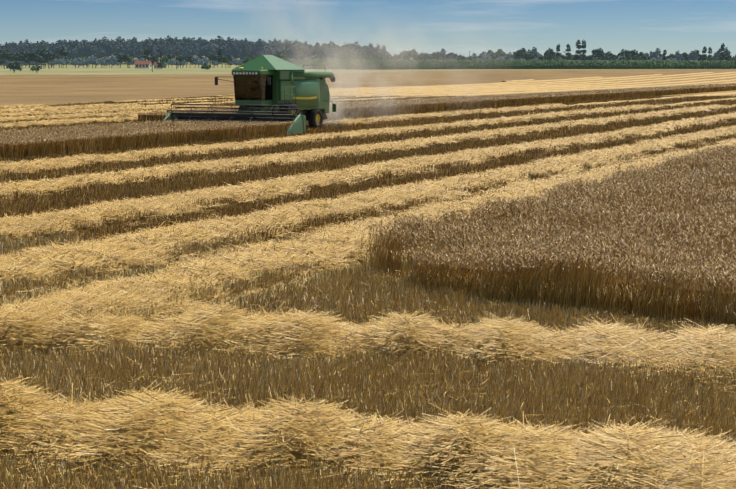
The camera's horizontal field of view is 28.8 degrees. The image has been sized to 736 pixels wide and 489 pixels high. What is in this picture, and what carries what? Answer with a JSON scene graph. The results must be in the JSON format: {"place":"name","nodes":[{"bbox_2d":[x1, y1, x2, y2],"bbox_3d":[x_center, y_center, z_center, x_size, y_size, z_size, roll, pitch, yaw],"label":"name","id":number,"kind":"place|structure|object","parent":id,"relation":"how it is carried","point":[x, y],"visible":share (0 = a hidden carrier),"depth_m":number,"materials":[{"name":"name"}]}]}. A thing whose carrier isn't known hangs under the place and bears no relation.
{"place":"outdoors","nodes":[
{"label":"outdoors","id":0,"kind":"place"},
{"bbox_2d":[0,55,735,488],"bbox_3d":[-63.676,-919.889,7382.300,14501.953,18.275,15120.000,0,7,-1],"label":"ground","id":1,"kind":"structure","parent":0,"point":[62,85],"depth_m":379.95,"materials":[{"name":"soil"},{"name":"straw stubble"}]},
{"bbox_2d":[0,50,12,67],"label":"tree","id":2,"kind":"object","parent":1,"relation":"on","point":[6,54],"visible":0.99,"depth_m":1177.66,"materials":[{"name":"green plant"}]},
{"bbox_2d":[2,42,13,50],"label":"tree","id":3,"kind":"object","parent":1,"relation":"on","point":[6,45],"visible":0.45,"depth_m":1598.64,"materials":[{"name":"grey plant"}]},
{"bbox_2d":[7,60,23,72],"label":"tree","id":4,"kind":"object","parent":1,"relation":"on","point":[14,66],"visible":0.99,"depth_m":479.41,"materials":[{"name":"green plant"}]},
{"bbox_2d":[15,51,26,65],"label":"tree","id":5,"kind":"object","parent":1,"relation":"on","point":[21,56],"visible":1,"depth_m":1175.87,"materials":[{"name":"green plant"}]},
{"bbox_2d":[18,39,30,47],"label":"tree","id":6,"kind":"object","parent":1,"relation":"on","point":[27,42],"visible":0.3,"depth_m":1632.04,"materials":[{"name":"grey plant"}]},
{"bbox_2d":[19,43,30,51],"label":"tree","id":7,"kind":"object","parent":1,"relation":"on","point":[23,48],"visible":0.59,"depth_m":1550.08,"materials":[{"name":"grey plant"}]},
{"bbox_2d":[24,45,35,52],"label":"tree","id":8,"kind":"object","parent":1,"relation":"on","point":[26,50],"visible":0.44,"depth_m":1550.09,"materials":[{"name":"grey plant"}]},
{"bbox_2d":[27,51,38,64],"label":"tree","id":9,"kind":"object","parent":1,"relation":"on","point":[30,54],"visible":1,"depth_m":1184.90,"materials":[{"name":"green plant"}]},
{"bbox_2d":[30,65,41,71],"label":"tree","id":10,"kind":"object","parent":1,"relation":"on","point":[36,68],"visible":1,"depth_m":473.38,"materials":[{"name":"green plant"}]},
{"bbox_2d":[36,48,47,67],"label":"tree","id":11,"kind":"object","parent":1,"relation":"on","point":[43,52],"visible":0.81,"depth_m":1200.33,"materials":[{"name":"green plant"}]},
{"bbox_2d":[35,42,48,51],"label":"tree","id":12,"kind":"object","parent":1,"relation":"on","point":[39,47],"visible":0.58,"depth_m":1550.49,"materials":[{"name":"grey plant"}]},
{"bbox_2d":[45,52,57,67],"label":"tree","id":13,"kind":"object","parent":1,"relation":"on","point":[52,56],"visible":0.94,"depth_m":1186.49,"materials":[{"name":"green plant"}]},
{"bbox_2d":[52,46,60,57],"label":"tree","id":14,"kind":"object","parent":1,"relation":"on","point":[54,50],"visible":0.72,"depth_m":1563.38,"materials":[{"name":"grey plant"}]},
{"bbox_2d":[54,58,63,67],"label":"tree","id":15,"kind":"object","parent":1,"relation":"on","point":[59,61],"visible":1,"depth_m":1302.46,"materials":[{"name":"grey plant"}]},
{"bbox_2d":[55,47,67,56],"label":"tree","id":16,"kind":"object","parent":1,"relation":"on","point":[62,51],"visible":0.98,"depth_m":1563.80,"materials":[{"name":"green plant"}]},
{"bbox_2d":[57,39,67,56],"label":"tree","id":17,"kind":"object","parent":1,"relation":"on","point":[61,42],"visible":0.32,"depth_m":1628.53,"materials":[{"name":"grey plant"}]},
{"bbox_2d":[68,49,77,58],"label":"tree","id":18,"kind":"object","parent":1,"relation":"on","point":[72,55],"visible":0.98,"depth_m":1556.02,"materials":[{"name":"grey plant"}]},
{"bbox_2d":[78,59,87,67],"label":"tree","id":19,"kind":"object","parent":1,"relation":"on","point":[84,61],"visible":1,"depth_m":1133.58,"materials":[{"name":"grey plant"}]},
{"bbox_2d":[78,43,88,59],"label":"tree","id":20,"kind":"object","parent":1,"relation":"on","point":[82,45],"visible":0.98,"depth_m":1563.71,"materials":[{"name":"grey plant"}]},
{"bbox_2d":[81,43,93,57],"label":"tree","id":21,"kind":"object","parent":1,"relation":"on","point":[85,51],"visible":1,"depth_m":1554.44,"materials":[{"name":"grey plant"}]},
{"bbox_2d":[87,55,96,67],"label":"tree","id":22,"kind":"object","parent":1,"relation":"on","point":[92,59],"visible":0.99,"depth_m":1145.98,"materials":[{"name":"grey plant"}]},
{"bbox_2d":[88,45,96,56],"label":"tree","id":23,"kind":"object","parent":1,"relation":"on","point":[93,50],"visible":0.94,"depth_m":1558.13,"materials":[{"name":"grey plant"}]},
{"bbox_2d":[97,48,105,58],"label":"tree","id":24,"kind":"object","parent":1,"relation":"on","point":[100,54],"visible":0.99,"depth_m":1554.49,"materials":[{"name":"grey plant"}]},
{"bbox_2d":[99,58,106,64],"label":"tree","id":25,"kind":"object","parent":1,"relation":"on","point":[103,61],"visible":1,"depth_m":1132.92,"materials":[{"name":"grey plant"}]},
{"bbox_2d":[104,42,115,55],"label":"tree","id":26,"kind":"object","parent":1,"relation":"on","point":[110,48],"visible":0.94,"depth_m":1572.23,"materials":[{"name":"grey plant"}]},
{"bbox_2d":[105,54,118,67],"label":"tree","id":27,"kind":"object","parent":1,"relation":"on","point":[111,60],"visible":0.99,"depth_m":1135.14,"materials":[{"name":"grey plant"}]},
{"bbox_2d":[112,42,123,53],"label":"tree","id":28,"kind":"object","parent":1,"relation":"on","point":[119,48],"visible":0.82,"depth_m":1572.59,"materials":[{"name":"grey plant"}]},
{"bbox_2d":[116,53,125,67],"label":"tree","id":29,"kind":"object","parent":1,"relation":"on","point":[120,56],"visible":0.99,"depth_m":1138.72,"materials":[{"name":"green plant"}]},
{"bbox_2d":[123,55,131,61],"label":"tree","id":30,"kind":"object","parent":1,"relation":"on","point":[128,58],"visible":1,"depth_m":1139.15,"materials":[{"name":"green plant"}]},
{"bbox_2d":[127,44,136,57],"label":"tree","id":31,"kind":"object","parent":1,"relation":"on","point":[131,52],"visible":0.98,"depth_m":1556.57,"materials":[{"name":"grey plant"}]},
{"bbox_2d":[134,60,151,67],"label":"farmhouse","id":32,"kind":"object","parent":1,"relation":"on","point":[143,64],"visible":0.92,"depth_m":958.70,"materials":[{"name":"white paint"}]},
{"bbox_2d":[141,39,151,56],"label":"tree","id":33,"kind":"object","parent":1,"relation":"on","point":[146,44],"visible":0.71,"depth_m":1602.39,"materials":[{"name":"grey plant"}]},
{"bbox_2d":[142,48,151,55],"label":"tree","id":34,"kind":"object","parent":1,"relation":"on","point":[146,52],"visible":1,"depth_m":1572.67,"materials":[{"name":"green plant"}]},
{"bbox_2d":[148,55,158,62],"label":"tree","id":35,"kind":"object","parent":1,"relation":"on","point":[154,58],"visible":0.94,"depth_m":1139.53,"materials":[{"name":"green plant"}]},
{"bbox_2d":[157,43,166,56],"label":"tree","id":36,"kind":"object","parent":1,"relation":"on","point":[162,49],"visible":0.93,"depth_m":1563.53,"materials":[{"name":"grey plant"}]},
{"bbox_2d":[156,60,167,68],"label":"tree","id":37,"kind":"object","parent":1,"relation":"on","point":[162,64],"visible":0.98,"depth_m":599.64,"materials":[{"name":"green plant"}]},
{"bbox_2d":[163,53,173,67],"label":"tree","id":38,"kind":"object","parent":1,"relation":"on","point":[170,56],"visible":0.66,"depth_m":1403.49,"materials":[{"name":"green plant"}]},
{"bbox_2d":[171,47,177,59],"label":"tree","id":39,"kind":"object","parent":1,"relation":"on","point":[173,52],"visible":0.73,"depth_m":1564.74,"materials":[{"name":"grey plant"}]},
{"bbox_2d":[177,55,184,67],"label":"tree","id":40,"kind":"object","parent":1,"relation":"on","point":[180,58],"visible":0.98,"depth_m":1328.03,"materials":[{"name":"green plant"}]},
{"bbox_2d":[182,47,191,63],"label":"tree","id":41,"kind":"object","parent":1,"relation":"on","point":[187,53],"visible":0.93,"depth_m":1550.13,"materials":[{"name":"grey plant"}]},
{"bbox_2d":[185,56,194,62],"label":"tree","id":42,"kind":"object","parent":1,"relation":"on","point":[189,59],"visible":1,"depth_m":1313.79,"materials":[{"name":"green plant"}]},
{"bbox_2d":[188,45,197,56],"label":"tree","id":43,"kind":"object","parent":1,"relation":"on","point":[194,52],"visible":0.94,"depth_m":1557.98,"materials":[{"name":"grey plant"}]},
{"bbox_2d":[199,44,209,57],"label":"tree","id":44,"kind":"object","parent":1,"relation":"on","point":[202,51],"visible":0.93,"depth_m":1558.03,"materials":[{"name":"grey plant"}]},
{"bbox_2d":[201,63,210,68],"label":"bush","id":45,"kind":"object","parent":1,"relation":"on","point":[205,66],"visible":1,"depth_m":546.97,"materials":[{"name":"green plant"}]},
{"bbox_2d":[205,45,214,63],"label":"tree","id":46,"kind":"object","parent":1,"relation":"on","point":[210,51],"visible":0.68,"depth_m":1554.37,"materials":[{"name":"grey plant"}]},
{"bbox_2d":[208,52,218,67],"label":"tree","id":47,"kind":"object","parent":1,"relation":"on","point":[212,56],"visible":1,"depth_m":1302.68,"materials":[{"name":"green plant"}]},
{"bbox_2d":[214,36,224,44],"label":"tree","id":48,"kind":"object","parent":1,"relation":"on","point":[219,41],"visible":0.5,"depth_m":1694.77,"materials":[{"name":"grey plant"}]},
{"bbox_2d":[221,56,229,67],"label":"tree","id":49,"kind":"object","parent":1,"relation":"on","point":[224,59],"visible":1,"depth_m":1307.81,"materials":[{"name":"green plant"}]},
{"bbox_2d":[221,45,230,62],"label":"tree","id":50,"kind":"object","parent":1,"relation":"on","point":[225,52],"visible":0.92,"depth_m":1567.50,"materials":[{"name":"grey plant"}]},
{"bbox_2d":[3,100,449,157],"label":"wheat strip","id":51,"kind":"object","parent":1,"relation":"on","point":[157,117],"visible":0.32,"depth_m":80.95,"materials":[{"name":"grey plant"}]},
{"bbox_2d":[0,83,735,145],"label":"wheat ears","id":52,"kind":"object","parent":51,"relation":"on","point":[391,104],"visible":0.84,"depth_m":85.07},
{"bbox_2d":[223,39,234,48],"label":"tree","id":53,"kind":"object","parent":1,"relation":"on","point":[229,45],"visible":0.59,"depth_m":1593.15,"materials":[{"name":"green plant"}]},
{"bbox_2d":[163,55,335,134],"bbox_3d":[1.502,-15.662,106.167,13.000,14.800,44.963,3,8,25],"label":"combine harvester","id":54,"kind":"object","parent":1,"relation":"on","point":[270,88],"visible":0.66,"depth_m":90.76,"materials":[{"name":"green paint"}]},
{"bbox_2d":[252,44,262,56],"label":"tree","id":55,"kind":"object","parent":1,"relation":"on","point":[257,51],"visible":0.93,"depth_m":1554.63,"materials":[{"name":"green plant"}]},
{"bbox_2d":[266,46,276,55],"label":"tree","id":56,"kind":"object","parent":1,"relation":"on","point":[272,51],"visible":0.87,"depth_m":1550.97,"materials":[{"name":"green plant"}]},
{"bbox_2d":[276,50,287,56],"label":"tree","id":57,"kind":"object","parent":1,"relation":"on","point":[282,53],"visible":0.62,"depth_m":1554.79,"materials":[{"name":"green plant"}]},
{"bbox_2d":[282,39,291,48],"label":"tree","id":58,"kind":"object","parent":1,"relation":"on","point":[286,43],"visible":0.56,"depth_m":1661.22,"materials":[{"name":"green plant"}]},
{"bbox_2d":[288,47,297,59],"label":"tree","id":59,"kind":"object","parent":1,"relation":"on","point":[294,53],"visible":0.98,"depth_m":1558.62,"materials":[{"name":"green plant"}]},
{"bbox_2d":[304,45,316,56],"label":"tree","id":60,"kind":"object","parent":1,"relation":"on","point":[310,51],"visible":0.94,"depth_m":1569.18,"materials":[{"name":"green plant"}]},
{"bbox_2d":[312,47,321,57],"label":"tree","id":61,"kind":"object","parent":1,"relation":"on","point":[316,54],"visible":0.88,"depth_m":1569.70,"materials":[{"name":"green plant"}]},
{"bbox_2d":[322,47,330,57],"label":"tree","id":62,"kind":"object","parent":1,"relation":"on","point":[325,53],"visible":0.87,"depth_m":1565.39,"materials":[{"name":"green plant"}]},
{"bbox_2d":[326,41,335,49],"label":"tree","id":63,"kind":"object","parent":1,"relation":"on","point":[331,45],"visible":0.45,"depth_m":1694.67,"materials":[{"name":"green plant"}]},
{"bbox_2d":[328,45,337,57],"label":"tree","id":64,"kind":"object","parent":1,"relation":"on","point":[331,51],"visible":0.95,"depth_m":1565.58,"materials":[{"name":"green plant"}]},
{"bbox_2d":[0,115,732,488],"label":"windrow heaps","id":65,"kind":"object","parent":1,"relation":"on","point":[284,277],"visible":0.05,"depth_m":44.90,"materials":[{"name":"plant"}]},
{"bbox_2d":[0,209,734,488],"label":"loose straw","id":66,"kind":"object","parent":1,"relation":"on","point":[314,361],"visible":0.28,"depth_m":19.64,"materials":[{"name":"beige plant"}]},
{"bbox_2d":[0,102,735,488],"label":"straw swaths","id":67,"kind":"object","parent":1,"relation":"on","point":[174,428],"visible":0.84,"depth_m":20.31,"materials":[{"name":"beige plant"}]},
{"bbox_2d":[0,232,735,488],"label":"stubble","id":68,"kind":"object","parent":1,"relation":"on","point":[286,380],"visible":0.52,"depth_m":18.43,"materials":[{"name":"brown plant"}]},
{"bbox_2d":[0,95,735,242],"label":"stubble","id":69,"kind":"object","parent":1,"relation":"on","point":[68,199],"visible":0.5,"depth_m":62.27,"materials":[{"name":"brown plant"}]},
{"bbox_2d":[0,83,735,160],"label":"wheat strip stems","id":70,"kind":"object","parent":1,"relation":"on","point":[33,148],"visible":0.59,"depth_m":81.24,"materials":[{"name":"grey plant"}]},
{"bbox_2d":[1,72,735,117],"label":"straw swaths","id":71,"kind":"object","parent":1,"relation":"on","point":[458,90],"visible":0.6,"depth_m":264.43,"materials":[{"name":"plant"}]},
{"bbox_2d":[368,46,376,56],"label":"tree","id":72,"kind":"object","parent":1,"relation":"on","point":[371,49],"visible":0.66,"depth_m":1559.99,"materials":[{"name":"green plant"}]},
{"bbox_2d":[375,44,385,54],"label":"tree","id":73,"kind":"object","parent":1,"relation":"on","point":[378,49],"visible":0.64,"depth_m":1561.32,"materials":[{"name":"green plant"}]},
{"bbox_2d":[382,50,390,59],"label":"tree","id":74,"kind":"object","parent":1,"relation":"on","point":[386,56],"visible":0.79,"depth_m":1246.59,"materials":[{"name":"green plant"}]},
{"bbox_2d":[399,50,409,59],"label":"tree","id":75,"kind":"object","parent":1,"relation":"on","point":[404,55],"visible":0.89,"depth_m":1110.34,"materials":[{"name":"green plant"}]},
{"bbox_2d":[406,49,418,59],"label":"tree","id":76,"kind":"object","parent":1,"relation":"on","point":[413,54],"visible":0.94,"depth_m":1246.63,"materials":[{"name":"green plant"}]},
{"bbox_2d":[417,54,426,59],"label":"tree","id":77,"kind":"object","parent":1,"relation":"on","point":[420,56],"visible":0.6,"depth_m":1222.66,"materials":[{"name":"green plant"}]},
{"bbox_2d":[428,52,440,59],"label":"tree","id":78,"kind":"object","parent":1,"relation":"on","point":[434,55],"visible":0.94,"depth_m":1244.48,"materials":[{"name":"green plant"}]},
{"bbox_2d":[436,48,445,59],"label":"tree","id":79,"kind":"object","parent":1,"relation":"on","point":[442,54],"visible":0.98,"depth_m":1247.32,"materials":[{"name":"green plant"}]},
{"bbox_2d":[477,53,491,59],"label":"tree","id":80,"kind":"object","parent":1,"relation":"on","point":[486,56],"visible":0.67,"depth_m":1135.96,"materials":[{"name":"green plant"}]},
{"bbox_2d":[484,50,495,56],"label":"tree","id":81,"kind":"object","parent":1,"relation":"on","point":[490,53],"visible":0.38,"depth_m":1292.83,"materials":[{"name":"green plant"}]},
{"bbox_2d":[495,49,506,55],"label":"tree","id":82,"kind":"object","parent":1,"relation":"on","point":[499,51],"visible":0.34,"depth_m":1292.34,"materials":[{"name":"green plant"}]},
{"bbox_2d":[516,48,528,58],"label":"tree","id":83,"kind":"object","parent":1,"relation":"on","point":[522,53],"visible":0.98,"depth_m":1221.93,"materials":[{"name":"green plant"}]},
{"bbox_2d":[525,53,535,59],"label":"tree","id":84,"kind":"object","parent":1,"relation":"on","point":[531,56],"visible":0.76,"depth_m":1239.86,"materials":[{"name":"green plant"}]},
{"bbox_2d":[529,47,538,55],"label":"tree","id":85,"kind":"object","parent":1,"relation":"on","point":[534,51],"visible":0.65,"depth_m":1318.80,"materials":[{"name":"green plant"}]},
{"bbox_2d":[360,144,735,329],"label":"wheat stalks","id":86,"kind":"object","parent":1,"relation":"on","point":[533,287],"visible":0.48,"depth_m":25.75,"materials":[{"name":"plant"}]},
{"bbox_2d":[365,142,735,294],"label":"wheat ears","id":87,"kind":"object","parent":86,"relation":"attached to","point":[602,249],"visible":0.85,"depth_m":30.02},
{"bbox_2d":[544,49,556,56],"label":"tree","id":88,"kind":"object","parent":1,"relation":"on","point":[550,51],"visible":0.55,"depth_m":1254.93,"materials":[{"name":"green plant"}]},
{"bbox_2d":[556,44,560,58],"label":"tree","id":89,"kind":"object","parent":1,"relation":"on","point":[557,49],"visible":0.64,"depth_m":1210.31,"materials":[{"name":"green plant"}]},
{"bbox_2d":[565,44,570,60],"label":"tree","id":90,"kind":"object","parent":1,"relation":"on","point":[568,49],"visible":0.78,"depth_m":1218.22,"materials":[{"name":"green plant"}]},
{"bbox_2d":[414,160,735,320],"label":"standing wheat","id":91,"kind":"object","parent":1,"relation":"on","point":[683,244],"visible":0.13,"depth_m":28.82,"materials":[{"name":"plant"}]},
{"bbox_2d":[575,40,581,59],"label":"tree","id":92,"kind":"object","parent":1,"relation":"on","point":[578,56],"visible":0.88,"depth_m":1226.82,"materials":[{"name":"green plant"}]},
{"bbox_2d":[581,39,586,59],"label":"tree","id":93,"kind":"object","parent":1,"relation":"on","point":[583,51],"visible":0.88,"depth_m":1223.92,"materials":[{"name":"green plant"}]},
{"bbox_2d":[586,55,596,59],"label":"tree","id":94,"kind":"object","parent":1,"relation":"on","point":[591,57],"visible":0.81,"depth_m":1237.51,"materials":[{"name":"green plant"}]},
{"bbox_2d":[591,48,604,57],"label":"tree","id":95,"kind":"object","parent":1,"relation":"on","point":[595,52],"visible":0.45,"depth_m":1342.57,"materials":[{"name":"green plant"}]},
{"bbox_2d":[596,53,604,59],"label":"tree","id":96,"kind":"object","parent":1,"relation":"on","point":[600,56],"visible":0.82,"depth_m":1277.42,"materials":[{"name":"green plant"}]},
{"bbox_2d":[625,49,639,59],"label":"tree","id":97,"kind":"object","parent":1,"relation":"on","point":[633,55],"visible":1,"depth_m":1095.35,"materials":[{"name":"green plant"}]},
{"bbox_2d":[638,52,646,59],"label":"tree","id":98,"kind":"object","parent":1,"relation":"on","point":[643,57],"visible":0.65,"depth_m":1228.14,"materials":[{"name":"green plant"}]},
{"bbox_2d":[649,48,661,58],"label":"tree","id":99,"kind":"object","parent":1,"relation":"on","point":[655,54],"visible":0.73,"depth_m":1230.70,"materials":[{"name":"green plant"}]},
{"bbox_2d":[673,50,681,59],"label":"tree","id":100,"kind":"object","parent":1,"relation":"on","point":[677,56],"visible":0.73,"depth_m":1223.95,"materials":[{"name":"green plant"}]},
{"bbox_2d":[688,50,699,60],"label":"tree","id":101,"kind":"object","parent":1,"relation":"on","point":[692,56],"visible":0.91,"depth_m":1229.46,"materials":[{"name":"green plant"}]},
{"bbox_2d":[688,49,701,60],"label":"tree","id":102,"kind":"object","parent":1,"relation":"on","point":[700,55],"visible":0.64,"depth_m":1238.81,"materials":[{"name":"green plant"}]},
{"bbox_2d":[702,46,706,59],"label":"tree","id":103,"kind":"object","parent":1,"relation":"on","point":[704,51],"visible":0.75,"depth_m":1231.59,"materials":[{"name":"green plant"}]},
{"bbox_2d":[720,43,725,60],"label":"tree","id":104,"kind":"object","parent":1,"relation":"on","point":[722,53],"visible":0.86,"depth_m":1246.86,"materials":[{"name":"green plant"}]},
{"bbox_2d":[717,47,730,59],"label":"tree","id":105,"kind":"object","parent":1,"relation":"on","point":[725,50],"visible":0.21,"depth_m":1272.93,"materials":[{"name":"green plant"}]},
{"bbox_2d":[719,51,731,60],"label":"tree","id":106,"kind":"object","parent":1,"relation":"on","point":[727,56],"visible":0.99,"depth_m":1250.45,"materials":[{"name":"green plant"}]},
{"bbox_2d":[0,0,735,58],"label":"sky","id":107,"kind":"structure","parent":0,"point":[459,27],"materials":[{"name":"blue"}]},
{"bbox_2d":[286,59,735,69],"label":"maize field","id":108,"kind":"structure","parent":0,"point":[382,64],"depth_m":598.86,"materials":[{"name":"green plant"}]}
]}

